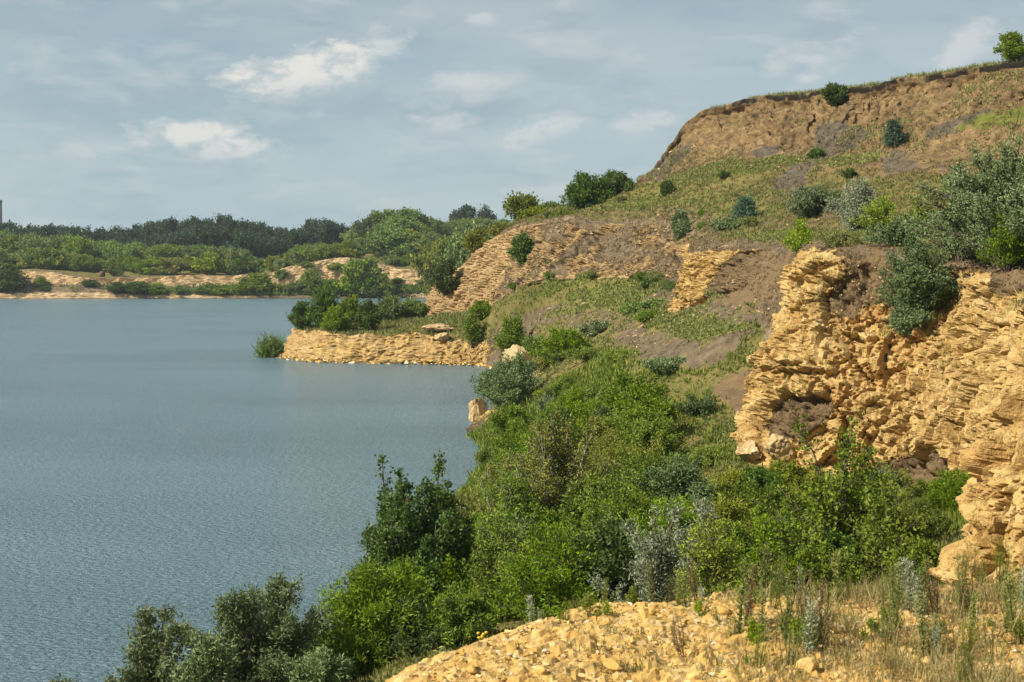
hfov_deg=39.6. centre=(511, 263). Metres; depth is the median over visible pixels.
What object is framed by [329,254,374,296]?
shore bush
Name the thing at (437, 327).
boulder
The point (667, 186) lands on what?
dark shrub
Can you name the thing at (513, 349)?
boulder
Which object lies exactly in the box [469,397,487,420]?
boulder
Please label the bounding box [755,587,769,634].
weed spike
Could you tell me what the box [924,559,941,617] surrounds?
dead stalk
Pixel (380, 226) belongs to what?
broadleaf tree
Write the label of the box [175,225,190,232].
forest tree
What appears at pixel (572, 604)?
wormwood
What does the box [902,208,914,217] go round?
slope bush
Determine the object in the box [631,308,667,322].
green willow
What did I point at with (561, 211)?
dark shrub
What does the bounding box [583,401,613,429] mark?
scrub willow
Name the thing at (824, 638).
dead stalk
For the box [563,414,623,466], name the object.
scrub willow
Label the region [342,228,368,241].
broadleaf tree
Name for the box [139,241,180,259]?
broadleaf tree
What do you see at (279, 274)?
shore bush
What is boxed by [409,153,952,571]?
slope herbs
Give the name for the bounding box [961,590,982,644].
weed spike
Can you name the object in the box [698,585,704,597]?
weed spike
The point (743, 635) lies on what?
limestone
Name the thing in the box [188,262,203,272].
leafy bush
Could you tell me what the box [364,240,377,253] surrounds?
leafy bush
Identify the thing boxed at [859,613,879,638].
seedling
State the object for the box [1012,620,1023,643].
seedling
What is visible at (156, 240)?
forest tree
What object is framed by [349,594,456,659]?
green willow
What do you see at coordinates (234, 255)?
broadleaf tree
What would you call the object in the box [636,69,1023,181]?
bluff weeds
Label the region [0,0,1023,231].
sky
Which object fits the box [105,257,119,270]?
leafy bush
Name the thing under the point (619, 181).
silver willow
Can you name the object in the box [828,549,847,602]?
weed spike
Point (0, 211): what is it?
chimney
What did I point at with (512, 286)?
slope bush
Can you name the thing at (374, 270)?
shore bush
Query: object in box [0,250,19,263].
leafy bush
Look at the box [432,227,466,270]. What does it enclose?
leafy bush
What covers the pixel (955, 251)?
silver willow
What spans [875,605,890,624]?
seedling
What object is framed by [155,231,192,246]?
forest tree
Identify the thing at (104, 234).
forest tree
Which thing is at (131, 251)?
broadleaf tree
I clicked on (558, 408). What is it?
scrub willow
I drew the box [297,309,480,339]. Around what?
terrace grass
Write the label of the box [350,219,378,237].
broadleaf tree
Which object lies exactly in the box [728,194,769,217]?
young spruce
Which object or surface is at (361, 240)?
broadleaf tree
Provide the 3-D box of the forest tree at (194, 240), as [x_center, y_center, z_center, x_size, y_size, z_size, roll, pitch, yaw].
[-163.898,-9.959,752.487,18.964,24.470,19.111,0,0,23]
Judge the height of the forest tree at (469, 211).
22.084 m
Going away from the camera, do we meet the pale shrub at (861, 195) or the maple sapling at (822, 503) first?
the maple sapling at (822, 503)
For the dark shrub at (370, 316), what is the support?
on the terrain at (982, 432)
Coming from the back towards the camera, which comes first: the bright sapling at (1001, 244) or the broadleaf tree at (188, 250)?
the broadleaf tree at (188, 250)
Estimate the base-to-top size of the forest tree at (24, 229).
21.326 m
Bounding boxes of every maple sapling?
[738,414,903,569]
[843,473,932,578]
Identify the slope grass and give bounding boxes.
[305,152,1021,681]
[458,68,1023,474]
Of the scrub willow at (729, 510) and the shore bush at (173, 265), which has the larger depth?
the shore bush at (173, 265)
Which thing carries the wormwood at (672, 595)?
on the rubble ground at (545, 635)
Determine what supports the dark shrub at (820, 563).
on the terrain at (982, 432)
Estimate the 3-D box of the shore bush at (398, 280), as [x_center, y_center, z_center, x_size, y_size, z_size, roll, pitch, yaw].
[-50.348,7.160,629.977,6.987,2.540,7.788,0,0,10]
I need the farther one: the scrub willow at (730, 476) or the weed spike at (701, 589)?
the scrub willow at (730, 476)
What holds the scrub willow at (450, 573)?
on the terrain at (982, 432)
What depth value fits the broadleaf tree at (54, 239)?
709.82 m
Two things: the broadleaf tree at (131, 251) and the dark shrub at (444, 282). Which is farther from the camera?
the broadleaf tree at (131, 251)
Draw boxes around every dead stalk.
[671,614,685,656]
[686,560,699,599]
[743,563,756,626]
[795,568,813,625]
[813,577,832,650]
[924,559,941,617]
[961,567,974,615]
[961,645,973,676]
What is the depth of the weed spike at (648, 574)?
9.65 m
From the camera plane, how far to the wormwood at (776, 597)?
9.20 m
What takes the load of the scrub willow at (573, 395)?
on the terrain at (982, 432)
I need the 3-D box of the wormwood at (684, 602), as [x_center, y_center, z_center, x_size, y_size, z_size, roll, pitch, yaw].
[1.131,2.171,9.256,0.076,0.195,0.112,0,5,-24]
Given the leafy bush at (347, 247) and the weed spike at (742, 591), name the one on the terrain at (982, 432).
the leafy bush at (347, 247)
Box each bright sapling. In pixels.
[462,312,483,348]
[520,347,554,373]
[671,511,749,598]
[728,512,808,595]
[782,216,814,252]
[849,194,901,231]
[902,194,940,230]
[975,211,1023,272]
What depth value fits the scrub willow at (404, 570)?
46.02 m
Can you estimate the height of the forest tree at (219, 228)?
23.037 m
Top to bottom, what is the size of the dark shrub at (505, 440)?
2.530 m
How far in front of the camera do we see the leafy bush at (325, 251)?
650.22 m
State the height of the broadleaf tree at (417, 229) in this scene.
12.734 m
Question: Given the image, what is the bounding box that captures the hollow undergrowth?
[297,302,968,657]
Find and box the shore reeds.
[10,280,426,295]
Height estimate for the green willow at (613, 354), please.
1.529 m
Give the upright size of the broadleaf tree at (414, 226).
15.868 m
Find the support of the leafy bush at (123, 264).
on the terrain at (982, 432)
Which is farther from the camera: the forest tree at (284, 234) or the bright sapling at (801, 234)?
the forest tree at (284, 234)
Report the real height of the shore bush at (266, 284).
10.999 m
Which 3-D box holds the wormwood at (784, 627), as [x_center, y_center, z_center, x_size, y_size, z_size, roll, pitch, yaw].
[1.661,2.039,8.578,0.178,0.472,0.274,0,0,24]
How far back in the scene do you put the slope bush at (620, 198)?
207.26 m
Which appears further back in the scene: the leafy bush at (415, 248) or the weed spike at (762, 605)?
the leafy bush at (415, 248)
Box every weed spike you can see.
[525,594,534,622]
[536,607,543,618]
[602,578,609,603]
[642,561,656,601]
[673,573,683,600]
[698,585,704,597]
[728,557,756,632]
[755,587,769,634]
[756,541,777,593]
[794,563,804,591]
[800,591,822,655]
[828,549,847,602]
[886,564,901,608]
[895,556,910,603]
[901,559,917,611]
[911,571,925,616]
[913,589,932,658]
[930,623,942,660]
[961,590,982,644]
[999,562,1023,636]
[1017,566,1023,616]
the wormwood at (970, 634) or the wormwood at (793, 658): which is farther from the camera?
the wormwood at (970, 634)
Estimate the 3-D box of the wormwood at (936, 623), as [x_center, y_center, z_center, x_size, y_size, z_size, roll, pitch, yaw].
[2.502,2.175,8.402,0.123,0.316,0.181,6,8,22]
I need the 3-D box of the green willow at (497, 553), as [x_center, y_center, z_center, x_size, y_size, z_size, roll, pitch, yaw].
[0.173,10.853,50.864,4.814,4.147,4.760,0,0,-17]
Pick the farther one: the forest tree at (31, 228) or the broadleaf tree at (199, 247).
the forest tree at (31, 228)
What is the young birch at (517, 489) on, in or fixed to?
on the terrain at (982, 432)
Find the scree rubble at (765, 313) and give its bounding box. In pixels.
[303,73,1023,671]
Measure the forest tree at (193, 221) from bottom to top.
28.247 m
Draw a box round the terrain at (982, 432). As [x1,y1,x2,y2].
[0,60,1023,681]
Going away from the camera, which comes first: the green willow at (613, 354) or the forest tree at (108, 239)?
the green willow at (613, 354)
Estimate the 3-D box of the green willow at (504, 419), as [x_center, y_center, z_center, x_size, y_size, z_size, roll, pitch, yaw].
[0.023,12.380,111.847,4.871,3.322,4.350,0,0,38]
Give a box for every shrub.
[304,281,349,327]
[352,298,383,330]
[429,256,462,295]
[474,445,498,465]
[490,418,529,450]
[506,231,534,264]
[548,207,575,216]
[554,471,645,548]
[584,498,701,602]
[636,298,665,308]
[640,278,654,287]
[658,179,676,196]
[669,209,690,229]
[670,497,738,587]
[673,219,692,241]
[673,392,725,419]
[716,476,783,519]
[772,536,872,594]
[806,147,825,158]
[820,81,848,106]
[821,176,888,230]
[858,213,929,247]
[882,532,944,584]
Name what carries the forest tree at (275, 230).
on the terrain at (982, 432)
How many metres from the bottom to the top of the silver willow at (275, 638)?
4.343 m
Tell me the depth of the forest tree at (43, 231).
829.38 m
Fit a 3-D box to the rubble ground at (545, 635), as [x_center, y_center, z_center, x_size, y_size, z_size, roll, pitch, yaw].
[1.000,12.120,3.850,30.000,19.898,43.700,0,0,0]
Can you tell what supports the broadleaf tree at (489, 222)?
on the terrain at (982, 432)
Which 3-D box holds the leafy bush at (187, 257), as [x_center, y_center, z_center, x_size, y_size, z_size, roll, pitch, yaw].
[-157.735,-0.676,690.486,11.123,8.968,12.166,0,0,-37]
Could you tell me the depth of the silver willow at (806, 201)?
120.71 m
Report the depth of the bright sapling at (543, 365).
145.50 m
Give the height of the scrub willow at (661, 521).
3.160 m
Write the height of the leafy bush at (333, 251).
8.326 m
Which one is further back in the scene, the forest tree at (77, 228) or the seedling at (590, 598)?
the forest tree at (77, 228)
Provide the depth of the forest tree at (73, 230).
808.87 m
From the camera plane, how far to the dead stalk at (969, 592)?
9.25 m
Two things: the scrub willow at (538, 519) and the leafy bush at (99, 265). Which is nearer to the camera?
the scrub willow at (538, 519)
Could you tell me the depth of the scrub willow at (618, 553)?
44.09 m
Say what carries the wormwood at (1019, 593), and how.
on the rubble ground at (545, 635)
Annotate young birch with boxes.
[454,409,628,529]
[469,455,564,539]
[533,387,552,397]
[750,456,829,492]
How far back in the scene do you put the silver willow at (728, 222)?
138.94 m
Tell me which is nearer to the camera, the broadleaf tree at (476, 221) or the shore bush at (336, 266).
the shore bush at (336, 266)
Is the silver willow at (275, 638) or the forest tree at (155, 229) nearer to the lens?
the silver willow at (275, 638)
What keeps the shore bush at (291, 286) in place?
on the terrain at (982, 432)
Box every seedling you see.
[556,608,564,618]
[577,590,601,616]
[600,599,615,616]
[624,585,640,603]
[673,599,681,606]
[693,598,708,615]
[714,579,728,592]
[743,614,765,644]
[747,586,765,603]
[787,616,806,644]
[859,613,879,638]
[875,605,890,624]
[940,621,949,633]
[985,617,995,625]
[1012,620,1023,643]
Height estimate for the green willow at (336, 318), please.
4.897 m
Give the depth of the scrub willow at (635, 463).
65.11 m
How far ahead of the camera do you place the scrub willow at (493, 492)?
66.44 m
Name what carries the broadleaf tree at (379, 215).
on the terrain at (982, 432)
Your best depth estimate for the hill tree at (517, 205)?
244.65 m
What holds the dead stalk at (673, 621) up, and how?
on the rubble ground at (545, 635)
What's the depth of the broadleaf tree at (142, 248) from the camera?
712.48 m
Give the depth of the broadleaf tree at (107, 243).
721.05 m
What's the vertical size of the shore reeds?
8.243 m
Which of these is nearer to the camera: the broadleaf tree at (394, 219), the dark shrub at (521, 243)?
the dark shrub at (521, 243)
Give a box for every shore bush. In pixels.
[0,259,31,291]
[33,276,51,286]
[35,286,52,290]
[79,279,98,286]
[101,266,125,276]
[101,281,134,292]
[119,280,158,292]
[125,258,163,274]
[145,281,169,294]
[147,255,194,274]
[167,285,191,293]
[188,249,231,274]
[191,285,209,294]
[210,287,231,294]
[226,255,259,275]
[228,276,259,292]
[235,270,287,293]
[272,269,289,279]
[282,280,310,293]
[292,261,315,266]
[296,267,323,289]
[315,277,335,292]
[326,262,345,269]
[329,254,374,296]
[338,255,394,297]
[359,275,386,297]
[377,281,396,297]
[392,278,405,281]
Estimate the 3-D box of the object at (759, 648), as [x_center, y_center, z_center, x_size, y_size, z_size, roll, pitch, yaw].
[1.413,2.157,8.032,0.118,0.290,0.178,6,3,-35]
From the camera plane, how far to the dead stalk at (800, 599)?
8.79 m
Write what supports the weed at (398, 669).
on the rubble ground at (545, 635)
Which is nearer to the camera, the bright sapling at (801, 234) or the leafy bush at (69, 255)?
the bright sapling at (801, 234)
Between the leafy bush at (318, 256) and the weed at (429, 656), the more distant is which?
the leafy bush at (318, 256)
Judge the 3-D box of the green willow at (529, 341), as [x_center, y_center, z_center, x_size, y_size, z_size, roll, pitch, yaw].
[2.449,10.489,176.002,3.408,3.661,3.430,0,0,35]
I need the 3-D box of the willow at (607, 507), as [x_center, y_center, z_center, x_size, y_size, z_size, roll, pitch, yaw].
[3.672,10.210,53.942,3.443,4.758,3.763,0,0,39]
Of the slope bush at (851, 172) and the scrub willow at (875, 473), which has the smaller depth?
the scrub willow at (875, 473)
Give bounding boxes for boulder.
[421,323,454,330]
[435,332,448,340]
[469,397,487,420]
[503,344,532,366]
[735,440,761,460]
[762,434,794,460]
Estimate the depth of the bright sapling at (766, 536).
41.77 m
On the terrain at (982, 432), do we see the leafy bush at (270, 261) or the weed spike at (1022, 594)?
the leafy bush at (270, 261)
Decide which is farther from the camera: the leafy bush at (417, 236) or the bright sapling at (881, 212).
the leafy bush at (417, 236)
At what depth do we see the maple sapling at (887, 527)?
42.73 m
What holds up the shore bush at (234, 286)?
on the terrain at (982, 432)
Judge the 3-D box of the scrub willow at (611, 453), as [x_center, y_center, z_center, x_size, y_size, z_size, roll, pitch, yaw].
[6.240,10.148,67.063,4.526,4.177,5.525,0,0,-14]
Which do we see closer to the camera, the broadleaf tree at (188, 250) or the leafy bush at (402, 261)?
the leafy bush at (402, 261)
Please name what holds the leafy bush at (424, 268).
on the terrain at (982, 432)
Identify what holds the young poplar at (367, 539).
on the terrain at (982, 432)
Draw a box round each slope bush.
[507,282,515,289]
[541,211,549,218]
[543,271,551,278]
[583,270,600,278]
[615,196,626,202]
[633,271,646,280]
[645,270,661,278]
[648,273,660,281]
[653,274,664,280]
[661,281,675,289]
[692,221,707,229]
[694,209,705,215]
[716,170,731,178]
[739,215,758,226]
[840,167,858,178]
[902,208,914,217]
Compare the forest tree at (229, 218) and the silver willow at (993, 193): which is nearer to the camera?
the silver willow at (993, 193)
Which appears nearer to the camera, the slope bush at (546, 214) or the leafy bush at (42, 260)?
the slope bush at (546, 214)
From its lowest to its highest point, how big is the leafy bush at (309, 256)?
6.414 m
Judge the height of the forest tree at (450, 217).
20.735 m
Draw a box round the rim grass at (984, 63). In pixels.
[709,56,1023,107]
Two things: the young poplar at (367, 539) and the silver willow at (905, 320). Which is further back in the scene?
the silver willow at (905, 320)
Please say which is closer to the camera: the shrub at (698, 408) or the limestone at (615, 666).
the limestone at (615, 666)
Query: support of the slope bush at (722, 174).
on the terrain at (982, 432)
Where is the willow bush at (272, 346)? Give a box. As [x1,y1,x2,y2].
[251,329,286,357]
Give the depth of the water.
109.02 m
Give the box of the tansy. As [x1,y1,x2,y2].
[477,631,489,640]
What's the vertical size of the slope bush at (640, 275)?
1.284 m
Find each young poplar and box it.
[357,519,382,573]
[361,448,479,592]
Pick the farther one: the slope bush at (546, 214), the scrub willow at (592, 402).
the slope bush at (546, 214)
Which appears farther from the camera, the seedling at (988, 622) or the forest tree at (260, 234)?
the forest tree at (260, 234)
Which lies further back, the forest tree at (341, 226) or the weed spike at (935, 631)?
the forest tree at (341, 226)
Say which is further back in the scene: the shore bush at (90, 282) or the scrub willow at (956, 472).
the shore bush at (90, 282)
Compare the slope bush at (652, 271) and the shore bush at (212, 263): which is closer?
the slope bush at (652, 271)
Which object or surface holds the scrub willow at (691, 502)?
on the terrain at (982, 432)
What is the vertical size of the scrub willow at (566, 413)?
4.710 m
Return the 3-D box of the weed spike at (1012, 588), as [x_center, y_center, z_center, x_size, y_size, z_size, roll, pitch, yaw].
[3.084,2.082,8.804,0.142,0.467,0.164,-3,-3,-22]
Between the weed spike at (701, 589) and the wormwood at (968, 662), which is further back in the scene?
the weed spike at (701, 589)
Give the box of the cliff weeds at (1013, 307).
[670,252,1023,453]
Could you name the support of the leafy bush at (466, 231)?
on the terrain at (982, 432)
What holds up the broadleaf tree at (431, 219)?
on the terrain at (982, 432)
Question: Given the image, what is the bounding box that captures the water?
[0,298,492,681]
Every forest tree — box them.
[0,221,17,231]
[5,219,22,228]
[8,226,30,233]
[14,222,39,235]
[37,223,57,237]
[48,229,59,237]
[58,228,70,234]
[62,225,80,235]
[65,223,94,231]
[76,224,93,239]
[94,226,106,238]
[94,229,117,240]
[103,236,117,243]
[112,227,134,238]
[116,232,134,245]
[117,227,140,240]
[123,238,146,246]
[132,223,139,230]
[138,233,167,247]
[140,220,159,240]
[142,230,162,247]
[148,220,164,227]
[150,223,176,234]
[155,227,172,239]
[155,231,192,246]
[159,216,176,232]
[175,215,203,231]
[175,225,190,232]
[181,222,207,246]
[188,222,232,249]
[206,227,231,247]
[207,213,232,230]
[211,213,224,223]
[215,214,238,231]
[215,231,254,253]
[218,225,235,235]
[231,217,246,226]
[231,219,250,232]
[231,225,276,246]
[231,234,259,256]
[245,236,281,265]
[246,220,271,236]
[263,226,285,239]
[264,236,278,265]
[268,234,292,256]
[277,228,294,252]
[287,225,313,247]
[302,218,336,244]
[303,218,322,241]
[321,217,337,239]
[332,225,349,243]
[334,222,351,230]
[448,207,466,221]
[451,203,490,221]
[475,203,497,219]
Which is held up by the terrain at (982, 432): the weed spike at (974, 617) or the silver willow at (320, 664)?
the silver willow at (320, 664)
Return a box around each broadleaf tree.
[0,228,14,234]
[0,232,19,253]
[3,233,35,254]
[4,234,49,251]
[14,232,42,250]
[37,234,66,253]
[45,235,82,250]
[50,232,93,241]
[60,234,93,256]
[84,240,107,268]
[95,243,125,260]
[96,240,124,247]
[100,243,141,260]
[109,241,124,247]
[130,241,148,248]
[135,246,146,258]
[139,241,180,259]
[176,244,201,259]
[189,243,206,257]
[198,244,227,258]
[218,245,238,252]
[219,248,240,261]
[232,247,249,256]
[249,256,258,264]
[258,258,267,268]
[289,243,312,252]
[304,243,318,249]
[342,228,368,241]
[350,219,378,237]
[353,237,367,244]
[361,212,384,234]
[364,221,410,240]
[368,208,397,227]
[380,213,414,227]
[381,209,399,221]
[390,206,419,221]
[395,217,421,229]
[406,224,421,231]
[408,209,429,231]
[413,222,431,232]
[417,228,437,240]
[426,216,439,228]
[430,220,455,235]
[444,219,458,234]
[451,217,466,233]
[452,219,477,233]
[458,217,485,229]
[482,218,496,229]
[495,218,509,223]
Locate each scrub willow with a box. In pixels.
[309,551,439,656]
[318,560,419,652]
[377,549,474,617]
[427,552,490,601]
[471,495,561,540]
[471,508,555,583]
[476,485,503,512]
[485,441,523,487]
[490,430,574,480]
[493,559,536,621]
[520,522,613,605]
[523,403,593,467]
[530,399,560,423]
[535,387,561,410]
[540,394,574,412]
[542,369,585,396]
[549,464,663,534]
[552,401,577,423]
[560,386,591,408]
[562,397,590,433]
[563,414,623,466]
[564,508,677,602]
[579,395,601,413]
[579,481,663,533]
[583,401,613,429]
[587,368,672,415]
[591,426,628,468]
[594,400,688,455]
[596,436,672,469]
[601,441,673,488]
[603,413,681,462]
[609,379,681,430]
[616,450,726,505]
[621,493,699,531]
[625,507,657,550]
[636,504,736,581]
[682,497,697,512]
[683,492,761,545]
[702,464,747,502]
[702,514,760,574]
[725,462,790,504]
[745,506,818,554]
[760,552,786,578]
[771,519,795,555]
[778,486,814,509]
[800,527,864,574]
[834,466,917,507]
[848,486,914,530]
[882,461,925,499]
[882,493,948,538]
[913,477,931,497]
[917,467,970,515]
[930,466,969,513]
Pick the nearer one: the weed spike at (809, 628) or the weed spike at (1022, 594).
the weed spike at (809, 628)
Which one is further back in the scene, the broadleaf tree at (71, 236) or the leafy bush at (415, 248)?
the broadleaf tree at (71, 236)
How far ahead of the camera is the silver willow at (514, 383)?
125.82 m
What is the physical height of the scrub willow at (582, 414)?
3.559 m
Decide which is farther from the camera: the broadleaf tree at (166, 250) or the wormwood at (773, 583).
the broadleaf tree at (166, 250)
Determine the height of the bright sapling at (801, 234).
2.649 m
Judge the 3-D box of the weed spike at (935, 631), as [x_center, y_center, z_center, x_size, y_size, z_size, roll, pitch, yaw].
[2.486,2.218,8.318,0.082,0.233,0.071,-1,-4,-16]
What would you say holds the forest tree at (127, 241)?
on the terrain at (982, 432)
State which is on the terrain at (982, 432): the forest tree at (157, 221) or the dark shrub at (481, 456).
the forest tree at (157, 221)
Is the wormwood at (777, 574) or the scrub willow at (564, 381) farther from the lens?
the scrub willow at (564, 381)
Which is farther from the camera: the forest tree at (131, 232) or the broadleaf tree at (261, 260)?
the forest tree at (131, 232)
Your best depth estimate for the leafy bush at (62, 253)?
664.84 m
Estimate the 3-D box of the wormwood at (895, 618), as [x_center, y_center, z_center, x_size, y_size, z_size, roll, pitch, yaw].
[2.336,2.034,8.719,0.212,0.521,0.319,2,7,17]
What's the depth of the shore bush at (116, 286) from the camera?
609.41 m
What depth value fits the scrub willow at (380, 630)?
45.97 m
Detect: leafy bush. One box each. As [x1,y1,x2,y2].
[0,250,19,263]
[2,249,25,268]
[9,247,35,268]
[16,247,70,269]
[20,244,55,269]
[37,248,77,269]
[63,252,95,271]
[65,251,80,258]
[87,259,112,271]
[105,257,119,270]
[115,255,140,271]
[179,253,193,262]
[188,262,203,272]
[221,265,234,273]
[261,254,281,270]
[272,259,286,269]
[283,252,292,266]
[287,251,307,265]
[298,249,316,261]
[306,250,317,260]
[309,242,335,258]
[310,248,323,260]
[327,243,343,257]
[335,238,359,257]
[352,242,368,256]
[364,225,417,256]
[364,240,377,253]
[384,255,398,265]
[385,244,413,259]
[399,255,407,265]
[401,226,423,243]
[404,237,432,256]
[406,234,449,295]
[421,239,443,259]
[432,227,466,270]
[435,232,461,251]
[454,246,470,262]
[457,221,486,261]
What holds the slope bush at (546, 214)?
on the terrain at (982, 432)
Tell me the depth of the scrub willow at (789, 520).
50.18 m
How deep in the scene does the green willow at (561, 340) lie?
139.59 m
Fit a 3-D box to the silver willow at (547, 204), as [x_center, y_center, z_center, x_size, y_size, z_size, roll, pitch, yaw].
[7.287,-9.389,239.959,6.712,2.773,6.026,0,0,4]
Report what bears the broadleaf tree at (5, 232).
on the terrain at (982, 432)
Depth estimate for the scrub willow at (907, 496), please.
51.11 m
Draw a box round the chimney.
[0,200,1,222]
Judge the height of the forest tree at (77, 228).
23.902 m
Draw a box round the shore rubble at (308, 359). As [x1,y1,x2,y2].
[276,352,491,368]
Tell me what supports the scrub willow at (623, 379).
on the terrain at (982, 432)
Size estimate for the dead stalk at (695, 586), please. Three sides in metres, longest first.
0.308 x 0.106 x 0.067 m
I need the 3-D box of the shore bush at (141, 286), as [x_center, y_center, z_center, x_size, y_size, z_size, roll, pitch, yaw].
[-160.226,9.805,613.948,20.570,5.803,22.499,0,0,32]
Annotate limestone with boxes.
[467,665,477,672]
[506,642,516,652]
[531,666,547,674]
[553,626,560,632]
[603,658,622,671]
[649,608,656,614]
[686,671,703,680]
[715,605,730,615]
[739,632,748,639]
[796,657,817,672]
[922,656,934,663]
[989,662,1008,672]
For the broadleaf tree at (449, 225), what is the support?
on the terrain at (982, 432)
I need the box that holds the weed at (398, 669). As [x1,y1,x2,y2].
[369,648,412,681]
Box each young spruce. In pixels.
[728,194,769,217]
[880,118,906,146]
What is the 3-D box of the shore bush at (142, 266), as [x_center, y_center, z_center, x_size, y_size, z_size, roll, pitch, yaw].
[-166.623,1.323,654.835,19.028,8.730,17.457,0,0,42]
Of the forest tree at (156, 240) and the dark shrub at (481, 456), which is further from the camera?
the forest tree at (156, 240)
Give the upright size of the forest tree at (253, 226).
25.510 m
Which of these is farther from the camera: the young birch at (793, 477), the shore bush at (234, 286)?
the shore bush at (234, 286)
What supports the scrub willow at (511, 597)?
on the terrain at (982, 432)
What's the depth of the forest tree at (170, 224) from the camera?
806.28 m
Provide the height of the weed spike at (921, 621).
0.416 m
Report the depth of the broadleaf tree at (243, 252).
720.43 m
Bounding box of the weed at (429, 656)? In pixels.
[427,646,443,658]
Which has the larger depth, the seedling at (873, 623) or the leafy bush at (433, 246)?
the leafy bush at (433, 246)
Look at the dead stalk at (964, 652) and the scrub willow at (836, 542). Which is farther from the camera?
the scrub willow at (836, 542)
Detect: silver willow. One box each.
[48,599,199,681]
[164,626,259,681]
[169,566,357,681]
[286,645,355,681]
[399,297,430,317]
[469,345,543,411]
[539,200,561,207]
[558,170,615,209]
[577,319,610,337]
[597,169,635,193]
[640,354,687,372]
[708,215,743,231]
[783,183,851,218]
[872,238,958,319]
[881,295,932,336]
[895,135,1023,268]
[902,187,977,261]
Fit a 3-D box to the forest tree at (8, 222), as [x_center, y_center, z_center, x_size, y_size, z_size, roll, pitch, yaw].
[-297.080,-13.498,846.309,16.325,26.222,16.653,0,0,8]
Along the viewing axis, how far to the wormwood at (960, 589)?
9.30 m
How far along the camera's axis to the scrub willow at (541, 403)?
110.76 m
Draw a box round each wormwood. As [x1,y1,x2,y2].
[559,596,573,621]
[571,596,578,608]
[666,568,679,601]
[678,582,693,607]
[713,605,721,621]
[724,613,738,637]
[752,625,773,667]
[768,572,780,597]
[768,579,784,608]
[770,551,788,593]
[771,566,803,639]
[780,626,805,665]
[793,568,837,644]
[803,611,823,649]
[876,559,910,629]
[877,607,894,644]
[911,556,931,613]
[925,608,945,652]
[950,546,980,617]
[954,643,979,681]
[959,622,977,657]
[974,561,993,598]
[991,538,1020,589]
[992,583,1018,631]
[1007,603,1023,631]
[1014,578,1022,605]
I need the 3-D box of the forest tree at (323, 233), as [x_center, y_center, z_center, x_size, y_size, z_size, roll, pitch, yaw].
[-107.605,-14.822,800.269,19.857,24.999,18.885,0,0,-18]
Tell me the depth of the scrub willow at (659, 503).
53.17 m
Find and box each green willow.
[286,300,312,329]
[318,304,355,330]
[319,626,411,677]
[337,294,360,321]
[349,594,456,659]
[376,294,410,319]
[420,581,500,647]
[455,507,550,618]
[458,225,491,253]
[467,298,490,319]
[475,401,535,438]
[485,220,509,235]
[487,513,607,624]
[492,312,527,355]
[519,205,548,216]
[521,334,543,356]
[522,326,593,364]
[549,345,603,360]
[558,382,610,399]
[598,345,639,360]
[619,298,644,314]
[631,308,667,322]
[665,442,739,468]
[820,230,869,247]
[993,30,1023,61]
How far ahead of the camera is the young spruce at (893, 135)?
168.26 m
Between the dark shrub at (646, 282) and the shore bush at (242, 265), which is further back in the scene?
the shore bush at (242, 265)
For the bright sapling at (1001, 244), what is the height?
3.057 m
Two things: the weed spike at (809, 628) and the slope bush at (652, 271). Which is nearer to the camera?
the weed spike at (809, 628)
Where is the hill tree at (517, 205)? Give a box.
[502,190,542,221]
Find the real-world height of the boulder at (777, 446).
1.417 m
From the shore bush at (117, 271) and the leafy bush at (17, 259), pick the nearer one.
the shore bush at (117, 271)
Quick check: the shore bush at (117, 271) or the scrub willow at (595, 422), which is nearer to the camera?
the scrub willow at (595, 422)
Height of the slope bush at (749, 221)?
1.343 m
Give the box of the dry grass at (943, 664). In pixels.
[489,567,1023,681]
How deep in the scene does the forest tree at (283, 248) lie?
767.41 m
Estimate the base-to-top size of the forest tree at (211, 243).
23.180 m
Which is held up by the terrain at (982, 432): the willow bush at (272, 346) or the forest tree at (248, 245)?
the forest tree at (248, 245)
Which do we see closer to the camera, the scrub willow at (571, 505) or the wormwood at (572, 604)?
the wormwood at (572, 604)
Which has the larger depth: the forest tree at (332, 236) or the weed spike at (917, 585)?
the forest tree at (332, 236)
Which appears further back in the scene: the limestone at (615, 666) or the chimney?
the chimney
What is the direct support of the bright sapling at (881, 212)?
on the terrain at (982, 432)
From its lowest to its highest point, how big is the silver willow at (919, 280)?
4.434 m
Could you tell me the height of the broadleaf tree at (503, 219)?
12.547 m
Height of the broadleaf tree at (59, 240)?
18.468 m
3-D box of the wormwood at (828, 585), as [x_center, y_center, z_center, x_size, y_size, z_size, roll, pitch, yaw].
[1.809,2.056,8.458,0.270,0.481,0.196,0,0,12]
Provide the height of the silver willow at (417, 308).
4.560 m
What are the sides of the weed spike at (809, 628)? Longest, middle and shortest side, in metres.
0.384 x 0.135 x 0.116 m
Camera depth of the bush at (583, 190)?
212.58 m
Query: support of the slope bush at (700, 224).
on the terrain at (982, 432)
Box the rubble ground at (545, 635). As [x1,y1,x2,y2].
[385,590,1023,681]
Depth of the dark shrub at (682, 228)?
167.54 m
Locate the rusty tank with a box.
[99,270,104,276]
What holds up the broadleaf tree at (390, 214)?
on the terrain at (982, 432)
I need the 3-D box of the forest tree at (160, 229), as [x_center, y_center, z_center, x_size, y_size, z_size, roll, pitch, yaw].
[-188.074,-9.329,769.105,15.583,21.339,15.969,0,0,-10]

